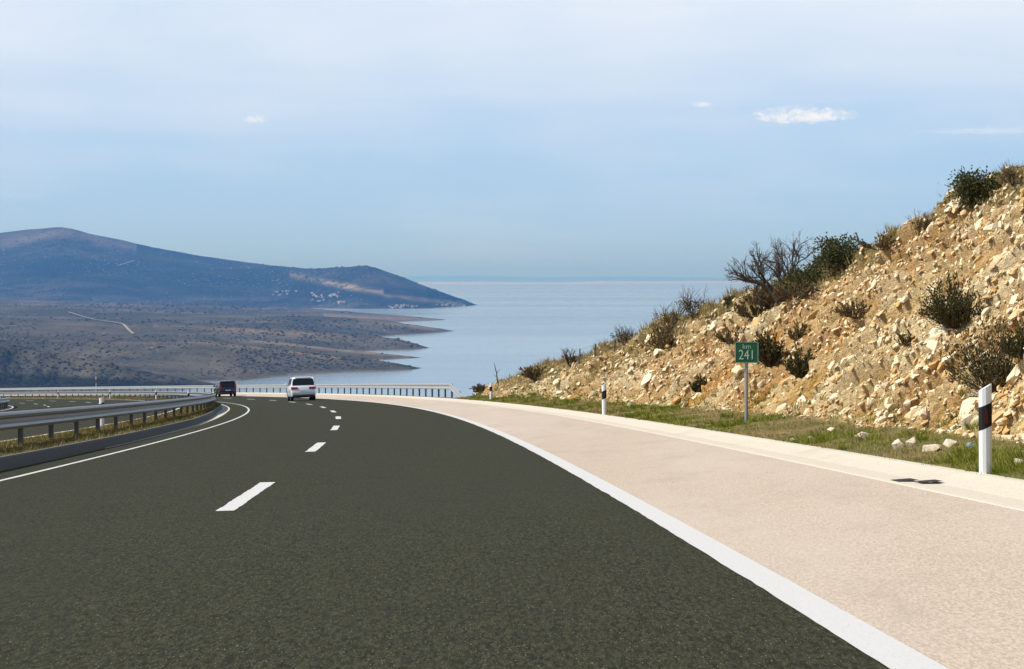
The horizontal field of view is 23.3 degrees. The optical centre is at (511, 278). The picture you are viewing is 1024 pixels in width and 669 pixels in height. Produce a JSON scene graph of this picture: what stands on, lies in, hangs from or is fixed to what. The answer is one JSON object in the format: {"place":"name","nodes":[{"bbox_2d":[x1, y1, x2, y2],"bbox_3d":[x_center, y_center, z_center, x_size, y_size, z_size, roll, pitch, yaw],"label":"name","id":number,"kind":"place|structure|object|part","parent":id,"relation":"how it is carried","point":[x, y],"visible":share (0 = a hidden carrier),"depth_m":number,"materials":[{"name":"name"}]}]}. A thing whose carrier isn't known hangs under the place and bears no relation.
{"place":"outdoors","nodes":[
{"label":"outdoors","id":0,"kind":"place"},
{"bbox_2d":[0,399,176,440],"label":"opposite road","id":1,"kind":"structure","parent":0,"point":[21,404],"depth_m":132.28,"materials":[{"name":"grey asphalt"}]},
{"bbox_2d":[0,397,9,409],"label":"guardrail","id":2,"kind":"object","parent":1,"relation":"on","point":[5,400],"visible":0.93,"depth_m":175.66,"materials":[{"name":"metal"}]},
{"bbox_2d":[4,399,179,440],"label":"edge line","id":3,"kind":"object","parent":1,"relation":"on","point":[94,426],"visible":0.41,"depth_m":77.81,"materials":[{"name":"white paint"}]},
{"bbox_2d":[70,312,133,332],"bbox_3d":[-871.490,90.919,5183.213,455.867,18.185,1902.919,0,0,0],"label":"track","id":4,"kind":"structure","parent":0,"point":[127,328],"depth_m":4829.17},
{"bbox_2d":[0,343,215,391],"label":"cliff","id":5,"kind":"structure","parent":0,"point":[20,376],"depth_m":2977.33,"materials":[{"name":"grey stone"}]},
{"bbox_2d":[0,345,195,387],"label":"cliff scrub","id":6,"kind":"object","parent":5,"relation":"on","point":[90,364],"visible":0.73,"depth_m":2978.96,"materials":[{"name":"green plant"}]},
{"bbox_2d":[0,396,219,456],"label":"median","id":7,"kind":"object","parent":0,"point":[57,437],"visible":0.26,"depth_m":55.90,"materials":[{"name":"green plant"}]},
{"bbox_2d":[99,396,103,426],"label":"delineator post","id":8,"kind":"object","parent":7,"relation":"on","point":[101,400],"visible":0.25,"depth_m":68.63,"materials":[{"name":"white plastic"}]},
{"bbox_2d":[0,391,215,444],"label":"guardrail","id":9,"kind":"object","parent":7,"relation":"on","point":[20,420],"visible":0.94,"depth_m":59.27,"materials":[{"name":"metal"}]},
{"bbox_2d":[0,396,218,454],"bbox_3d":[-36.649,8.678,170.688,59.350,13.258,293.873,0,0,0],"label":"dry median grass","id":10,"kind":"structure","parent":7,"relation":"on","point":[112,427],"depth_m":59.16,"materials":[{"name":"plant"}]},
{"bbox_2d":[0,338,418,381],"bbox_3d":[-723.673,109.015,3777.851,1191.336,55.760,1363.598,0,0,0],"label":"headland","id":11,"kind":"structure","parent":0,"point":[195,360],"depth_m":3485.66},
{"bbox_2d":[16,338,258,366],"bbox_3d":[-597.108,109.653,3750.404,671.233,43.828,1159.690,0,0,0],"label":"hillside stones","id":12,"kind":"object","parent":11,"relation":"on","point":[112,348],"visible":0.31,"depth_m":3576.67,"materials":[{"name":"grey stone"}]},
{"bbox_2d":[0,337,410,375],"bbox_3d":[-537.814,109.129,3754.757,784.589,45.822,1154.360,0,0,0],"label":"hillside scrub","id":13,"kind":"object","parent":11,"relation":"on","point":[253,360],"visible":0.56,"depth_m":3526.87,"materials":[{"name":"green plant"}]},
{"bbox_2d":[0,330,420,359],"bbox_3d":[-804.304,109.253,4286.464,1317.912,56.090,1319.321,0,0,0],"label":"headland","id":14,"kind":"structure","parent":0,"point":[298,347],"depth_m":4165.10,"materials":[{"name":"brown soil"}]},
{"bbox_2d":[0,329,382,355],"bbox_3d":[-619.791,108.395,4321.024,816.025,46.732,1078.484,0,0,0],"label":"hillside scrub","id":15,"kind":"object","parent":14,"relation":"on","point":[165,339],"visible":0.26,"depth_m":4168.98,"materials":[{"name":"green plant"}]},
{"bbox_2d":[0,317,427,350],"bbox_3d":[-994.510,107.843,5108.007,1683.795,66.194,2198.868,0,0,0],"label":"headland","id":16,"kind":"structure","parent":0,"point":[58,326],"depth_m":4710.37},
{"bbox_2d":[0,318,417,348],"bbox_3d":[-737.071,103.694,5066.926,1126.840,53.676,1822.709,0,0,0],"label":"hillside scrub","id":17,"kind":"object","parent":16,"relation":"on","point":[239,325],"visible":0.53,"depth_m":4687.52,"materials":[{"name":"green plant"}]},
{"bbox_2d":[0,300,443,321],"bbox_3d":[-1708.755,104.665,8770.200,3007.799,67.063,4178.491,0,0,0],"label":"headland","id":18,"kind":"structure","parent":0,"point":[294,311],"depth_m":7856.93,"materials":[{"name":"soil"}]},
{"bbox_2d":[10,301,389,318],"bbox_3d":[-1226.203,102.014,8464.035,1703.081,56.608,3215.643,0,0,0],"label":"hillside stones","id":19,"kind":"object","parent":18,"relation":"on","point":[165,304],"visible":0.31,"depth_m":8198.54,"materials":[{"name":"grey stone"}]},
{"bbox_2d":[15,300,423,318],"bbox_3d":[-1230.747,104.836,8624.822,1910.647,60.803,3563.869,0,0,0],"label":"hillside scrub","id":20,"kind":"object","parent":18,"relation":"on","point":[175,311],"visible":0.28,"depth_m":7891.94,"materials":[{"name":"green plant"}]},
{"bbox_2d":[0,305,451,336],"bbox_3d":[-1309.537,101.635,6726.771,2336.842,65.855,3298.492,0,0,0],"label":"headland","id":21,"kind":"structure","parent":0,"point":[34,312],"depth_m":5993.33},
{"bbox_2d":[1,305,399,332],"bbox_3d":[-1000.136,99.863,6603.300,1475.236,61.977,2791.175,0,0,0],"label":"hillside stones","id":22,"kind":"object","parent":21,"relation":"on","point":[197,320],"visible":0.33,"depth_m":6008.95,"materials":[{"name":"grey stone"}]},
{"bbox_2d":[26,307,417,334],"bbox_3d":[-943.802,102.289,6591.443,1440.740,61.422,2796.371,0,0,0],"label":"hillside scrub","id":23,"kind":"object","parent":21,"relation":"on","point":[331,325],"visible":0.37,"depth_m":5897.06,"materials":[{"name":"green plant"}]},
{"bbox_2d":[0,227,475,308],"bbox_3d":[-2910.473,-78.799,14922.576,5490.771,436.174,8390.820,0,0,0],"label":"mountain","id":24,"kind":"structure","parent":0,"point":[402,289],"depth_m":12248.15,"materials":[{"name":"blue stone"}]},
{"bbox_2d":[0,227,380,305],"bbox_3d":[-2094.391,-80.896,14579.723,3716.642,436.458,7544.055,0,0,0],"label":"mountain stones","id":25,"kind":"object","parent":24,"relation":"on","point":[187,281],"visible":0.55,"depth_m":12679.86,"materials":[{"name":"grey stone"}]},
{"bbox_2d":[249,392,454,398],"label":"embankment","id":26,"kind":"structure","parent":0,"point":[367,394],"depth_m":173.80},
{"bbox_2d":[0,383,462,397],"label":"guardrail","id":27,"kind":"object","parent":26,"relation":"on","point":[438,386],"visible":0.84,"depth_m":200.76,"materials":[{"name":"metal"}]},
{"bbox_2d":[26,282,770,397],"bbox_3d":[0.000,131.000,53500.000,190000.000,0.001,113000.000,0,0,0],"label":"sea","id":28,"kind":"structure","parent":0,"point":[506,329],"depth_m":6646.42,"materials":[{"name":"liquid"}]},
{"bbox_2d":[0,395,889,668],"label":"road","id":29,"kind":"structure","parent":0,"point":[370,535],"depth_m":15.07,"materials":[{"name":"grey asphalt"}]},
{"bbox_2d":[0,396,221,470],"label":"kerb","id":30,"kind":"structure","parent":29,"relation":"on","point":[12,461],"depth_m":45.51,"materials":[{"name":"concrete"}]},
{"bbox_2d":[0,402,249,480],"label":"edge line","id":31,"kind":"object","parent":29,"relation":"on","point":[123,450],"visible":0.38,"depth_m":44.46,"materials":[{"name":"white paint"}]},
{"bbox_2d":[107,404,229,447],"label":"drain channel","id":32,"kind":"object","parent":29,"relation":"on","point":[224,410],"visible":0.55,"depth_m":84.14,"materials":[{"name":"concrete"}]},
{"bbox_2d":[105,396,340,510],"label":"lane dashes","id":33,"kind":"object","parent":29,"relation":"on","point":[241,500],"visible":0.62,"depth_m":25.76,"materials":[{"name":"white paint"}]},
{"bbox_2d":[213,380,236,396],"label":"car","id":34,"kind":"object","parent":29,"relation":"on","point":[224,387],"visible":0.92,"depth_m":232.69,"materials":[{"name":"black paint"}]},
{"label":"rear window","id":35,"kind":"part","parent":34,"relation":"part of","materials":[{"name":"black glass"}]},
{"bbox_2d":[285,376,315,400],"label":"car","id":36,"kind":"object","parent":29,"relation":"on","point":[300,387],"visible":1,"depth_m":166.54,"materials":[{"name":"white paint"}]},
{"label":"rear window","id":37,"kind":"part","parent":36,"relation":"part of","materials":[{"name":"black glass"}]},
{"bbox_2d":[19,395,947,668],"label":"edge line","id":38,"kind":"object","parent":29,"relation":"on","point":[871,641],"visible":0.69,"depth_m":12.64,"materials":[{"name":"white paint"}]},
{"bbox_2d":[0,393,1023,668],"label":"shoulder","id":39,"kind":"object","parent":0,"point":[936,577],"visible":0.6,"depth_m":16.18},
{"bbox_2d":[210,392,1023,510],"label":"gutter","id":40,"kind":"object","parent":39,"relation":"on","point":[1006,492],"visible":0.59,"depth_m":25.34,"materials":[{"name":"concrete"}]},
{"bbox_2d":[892,478,940,482],"bbox_3d":[3.336,1.664,20.460,0.280,0.055,0.821,0,0,-2],"label":"drain grate","id":41,"kind":"object","parent":40,"relation":"on","point":[921,481],"visible":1,"depth_m":20.50,"materials":[{"name":"grey metal"}]},
{"bbox_2d":[0,0,1023,281],"label":"sky","id":42,"kind":"structure","parent":0,"point":[403,138],"materials":[{"name":"blue"}]},
{"bbox_2d":[418,281,750,284],"bbox_3d":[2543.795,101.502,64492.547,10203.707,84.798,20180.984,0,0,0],"label":"shore","id":43,"kind":"structure","parent":0,"point":[632,282],"depth_m":60652.31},
{"bbox_2d":[405,275,767,280],"bbox_3d":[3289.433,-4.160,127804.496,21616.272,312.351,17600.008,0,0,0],"label":"island","id":44,"kind":"structure","parent":0,"point":[495,278],"depth_m":122983.06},
{"bbox_2d":[477,165,1023,479],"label":"rocky slope","id":45,"kind":"structure","parent":0,"point":[876,372],"depth_m":44.40,"materials":[{"name":"stone"}]},
{"bbox_2d":[469,383,485,392],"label":"shrub","id":46,"kind":"object","parent":45,"relation":"on","point":[479,388],"visible":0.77,"depth_m":117.61,"materials":[{"name":"green plant"}]},
{"bbox_2d":[490,383,491,398],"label":"delineator post","id":47,"kind":"object","parent":45,"relation":"on","point":[491,390],"visible":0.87,"depth_m":103.95,"materials":[{"name":"white plastic"}]},
{"bbox_2d":[518,363,547,379],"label":"shrub","id":48,"kind":"object","parent":45,"relation":"on","point":[530,374],"visible":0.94,"depth_m":102.45,"materials":[{"name":"green plant"}]},
{"bbox_2d":[561,347,583,366],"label":"shrub","id":49,"kind":"object","parent":45,"relation":"on","point":[572,358],"visible":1,"depth_m":95.23,"materials":[{"name":"green plant"}]},
{"bbox_2d":[579,339,615,363],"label":"wire fence","id":50,"kind":"object","parent":45,"relation":"on","point":[614,340],"visible":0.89,"depth_m":92.85,"materials":[{"name":"grey metal"}]},
{"bbox_2d":[602,384,606,414],"bbox_3d":[2.171,2.910,58.369,0.111,0.901,0.064,-1,0,-1],"label":"delineator post","id":51,"kind":"object","parent":45,"relation":"on","point":[604,402],"visible":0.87,"depth_m":58.35,"materials":[{"name":"white plastic"}]},
{"bbox_2d":[609,325,636,349],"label":"shrub","id":52,"kind":"object","parent":45,"relation":"on","point":[624,336],"visible":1,"depth_m":88.36,"materials":[{"name":"green plant"}]},
{"bbox_2d":[640,321,681,348],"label":"shrub","id":53,"kind":"object","parent":45,"relation":"on","point":[666,338],"visible":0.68,"depth_m":73.93,"materials":[{"name":"green plant"}]},
{"bbox_2d":[652,300,688,330],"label":"shrub","id":54,"kind":"object","parent":45,"relation":"on","point":[673,317],"visible":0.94,"depth_m":81.66,"materials":[{"name":"green plant"}]},
{"bbox_2d":[674,287,712,318],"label":"shrub","id":55,"kind":"object","parent":45,"relation":"on","point":[685,303],"visible":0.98,"depth_m":77.19,"materials":[{"name":"green plant"}]},
{"bbox_2d":[688,373,711,392],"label":"shrub","id":56,"kind":"object","parent":45,"relation":"on","point":[696,386],"visible":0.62,"depth_m":57.57,"materials":[{"name":"green plant"}]},
{"bbox_2d":[723,294,736,306],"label":"shrub","id":57,"kind":"object","parent":45,"relation":"on","point":[727,300],"visible":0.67,"depth_m":71.38,"materials":[{"name":"green plant"}]},
{"bbox_2d":[714,323,749,343],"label":"shrub","id":58,"kind":"object","parent":45,"relation":"on","point":[726,340],"visible":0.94,"depth_m":59.78,"materials":[{"name":"green plant"}]},
{"bbox_2d":[455,392,1023,477],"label":"dry verge grass","id":59,"kind":"structure","parent":45,"relation":"on","point":[598,409],"depth_m":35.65,"materials":[{"name":"plant"}]},
{"bbox_2d":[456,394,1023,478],"bbox_3d":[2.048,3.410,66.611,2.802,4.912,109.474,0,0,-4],"label":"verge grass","id":60,"kind":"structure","parent":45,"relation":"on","point":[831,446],"depth_m":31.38,"materials":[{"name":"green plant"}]},
{"bbox_2d":[472,382,1015,440],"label":"verge grass","id":61,"kind":"structure","parent":45,"relation":"on","point":[685,400],"depth_m":46.30,"materials":[{"name":"green plant"}]},
{"bbox_2d":[735,342,757,421],"bbox_3d":[3.821,1.796,40.432,0.382,1.534,0.070,0,0,-2],"label":"kilometre sign","id":62,"kind":"object","parent":45,"relation":"on","point":[746,353],"visible":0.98,"depth_m":40.40,"materials":[{"name":"green metal"}]},
{"bbox_2d":[727,294,767,317],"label":"shrub","id":63,"kind":"object","parent":45,"relation":"on","point":[753,311],"visible":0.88,"depth_m":64.02,"materials":[{"name":"green plant"}]},
{"bbox_2d":[475,165,1023,442],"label":"rubble","id":64,"kind":"object","parent":45,"relation":"on","point":[1000,420],"visible":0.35,"depth_m":41.10,"materials":[{"name":"stone"}]},
{"bbox_2d":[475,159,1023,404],"bbox_3d":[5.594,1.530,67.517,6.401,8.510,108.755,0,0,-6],"label":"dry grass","id":65,"kind":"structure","parent":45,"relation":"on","point":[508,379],"depth_m":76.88,"materials":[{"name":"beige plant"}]},
{"bbox_2d":[741,279,777,307],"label":"shrub","id":66,"kind":"object","parent":45,"relation":"on","point":[765,296],"visible":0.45,"depth_m":63.67,"materials":[{"name":"green plant"}]},
{"bbox_2d":[757,379,765,388],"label":"rock","id":67,"kind":"object","parent":45,"relation":"on","point":[761,384],"visible":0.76,"depth_m":47.37,"materials":[{"name":"beige stone"}]},
{"bbox_2d":[752,322,788,367],"bbox_3d":[4.931,1.271,47.776,0.768,0.886,0.676,0,0,-31],"label":"shrub","id":68,"kind":"object","parent":45,"relation":"on","point":[767,356],"visible":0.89,"depth_m":47.71,"materials":[{"name":"green plant"}]},
{"bbox_2d":[724,229,820,307],"bbox_3d":[6.679,-0.257,62.276,2.706,1.984,1.771,0,0,0],"label":"bare tree","id":69,"kind":"object","parent":45,"relation":"on","point":[763,282],"visible":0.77,"depth_m":62.45,"materials":[{"name":"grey plant"}]},
{"bbox_2d":[769,276,823,299],"bbox_3d":[6.535,0.219,56.489,1.264,0.560,0.939,0,0,-27],"label":"shrub","id":70,"kind":"object","parent":45,"relation":"on","point":[804,291],"visible":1,"depth_m":56.40,"materials":[{"name":"green plant"}]},
{"bbox_2d":[784,322,810,340],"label":"shrub","id":71,"kind":"object","parent":45,"relation":"on","point":[801,330],"visible":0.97,"depth_m":51.19,"materials":[{"name":"green plant"}]},
{"bbox_2d":[775,261,827,289],"bbox_3d":[7.061,-0.042,59.009,1.684,0.790,1.627,0,0,0],"label":"shrub","id":72,"kind":"object","parent":45,"relation":"on","point":[811,276],"visible":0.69,"depth_m":58.87,"materials":[{"name":"green plant"}]},
{"bbox_2d":[780,340,822,377],"bbox_3d":[5.216,1.431,44.296,0.878,0.678,0.740,0,0,0],"label":"shrub","id":73,"kind":"object","parent":45,"relation":"on","point":[801,368],"visible":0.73,"depth_m":44.14,"materials":[{"name":"green plant"}]},
{"bbox_2d":[805,232,862,271],"bbox_3d":[7.615,-0.618,58.411,1.398,0.989,1.757,0,0,0],"label":"shrub","id":74,"kind":"object","parent":45,"relation":"on","point":[833,253],"visible":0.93,"depth_m":58.16,"materials":[{"name":"green plant"}]},
{"bbox_2d":[832,298,871,318],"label":"shrub","id":75,"kind":"object","parent":45,"relation":"on","point":[846,311],"visible":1,"depth_m":45.13,"materials":[{"name":"green plant"}]},
{"bbox_2d":[854,432,868,439],"bbox_3d":[4.191,1.907,29.733,0.200,0.142,0.162,0,0,0],"label":"rock","id":76,"kind":"object","parent":45,"relation":"on","point":[859,435],"visible":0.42,"depth_m":29.68,"materials":[{"name":"beige stone"}]},
{"bbox_2d":[857,231,895,250],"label":"shrub","id":77,"kind":"object","parent":45,"relation":"on","point":[883,244],"visible":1,"depth_m":49.51,"materials":[{"name":"green plant"}]},
{"bbox_2d":[894,329,913,346],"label":"shrub","id":78,"kind":"object","parent":45,"relation":"on","point":[905,341],"visible":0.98,"depth_m":37.09,"materials":[{"name":"green plant"}]},
{"bbox_2d":[903,398,911,409],"bbox_3d":[5.263,1.688,32.944,0.101,0.196,0.130,0,0,30],"label":"rock","id":79,"kind":"object","parent":45,"relation":"on","point":[907,404],"visible":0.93,"depth_m":32.91,"materials":[{"name":"beige stone"}]},
{"bbox_2d":[908,210,934,234],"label":"shrub","id":80,"kind":"object","parent":45,"relation":"on","point":[924,227],"visible":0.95,"depth_m":48.93,"materials":[{"name":"green plant"}]},
{"bbox_2d":[922,444,940,451],"bbox_3d":[4.172,1.688,24.593,0.173,0.099,0.154,0,0,32],"label":"rock","id":81,"kind":"object","parent":45,"relation":"on","point":[929,448],"visible":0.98,"depth_m":24.55,"materials":[{"name":"beige stone"}]},
{"bbox_2d":[915,270,984,328],"bbox_3d":[6.303,0.295,35.630,0.972,0.852,0.862,0,0,24],"label":"shrub","id":82,"kind":"object","parent":45,"relation":"on","point":[957,310],"visible":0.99,"depth_m":35.48,"materials":[{"name":"green plant"}]},
{"bbox_2d":[960,413,972,429],"bbox_3d":[4.991,1.603,27.253,0.146,0.241,0.124,0,0,28],"label":"rock","id":83,"kind":"object","parent":45,"relation":"on","point":[968,418],"visible":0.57,"depth_m":27.22,"materials":[{"name":"beige stone"}]},
{"bbox_2d":[945,165,1002,208],"bbox_3d":[8.790,-1.727,47.307,1.141,0.873,1.072,0,0,33],"label":"shrub","id":84,"kind":"object","parent":45,"relation":"on","point":[969,187],"visible":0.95,"depth_m":47.16,"materials":[{"name":"green plant"}]},
{"bbox_2d":[939,308,1017,392],"bbox_3d":[5.507,0.825,28.659,1.100,0.988,1.079,0,0,0],"label":"shrub","id":85,"kind":"object","parent":45,"relation":"on","point":[987,373],"visible":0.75,"depth_m":28.52,"materials":[{"name":"green plant"}]},
{"bbox_2d":[978,383,991,473],"bbox_3d":[3.893,1.313,20.394,0.111,0.901,0.064,0,0,-1],"label":"delineator post","id":86,"kind":"object","parent":45,"relation":"on","point":[985,427],"visible":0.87,"depth_m":20.37,"materials":[{"name":"white plastic"}]},
{"bbox_2d":[990,159,1022,184],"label":"shrub","id":87,"kind":"object","parent":45,"relation":"on","point":[1010,175],"visible":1,"depth_m":45.94,"materials":[{"name":"green plant"}]},
{"bbox_2d":[1000,321,1023,358],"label":"shrub","id":88,"kind":"object","parent":45,"relation":"on","point":[1012,347],"visible":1,"depth_m":27.20,"materials":[{"name":"green plant"}]},
{"bbox_2d":[891,439,902,449],"bbox_3d":[4.069,1.757,26.176,0.086,0.132,0.104,0,0,-29],"label":"rock","id":89,"kind":"object","parent":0,"point":[895,444],"visible":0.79,"depth_m":26.16,"materials":[{"name":"beige stone"}]},
{"bbox_2d":[905,437,917,446],"bbox_3d":[4.288,1.764,26.571,0.124,0.151,0.095,0,0,33],"label":"rock","id":90,"kind":"object","parent":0,"point":[911,441],"visible":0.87,"depth_m":26.53,"materials":[{"name":"beige stone"}]},
{"bbox_2d":[920,407,928,418],"bbox_3d":[5.013,1.636,30.167,0.110,0.161,0.080,0,0,33],"label":"rock","id":91,"kind":"object","parent":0,"point":[924,413],"visible":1,"depth_m":30.16,"materials":[{"name":"beige stone"}]},
{"bbox_2d":[943,439,956,446],"bbox_3d":[4.471,1.689,25.319,0.103,0.111,0.117,0,0,-22],"label":"rock","id":92,"kind":"object","parent":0,"point":[947,443],"visible":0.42,"depth_m":25.29,"materials":[{"name":"beige stone"}]},
{"bbox_2d":[1014,458,1021,464],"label":"rock","id":93,"kind":"object","parent":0,"point":[1019,461],"visible":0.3,"depth_m":21.24,"materials":[{"name":"beige stone"}]}
]}

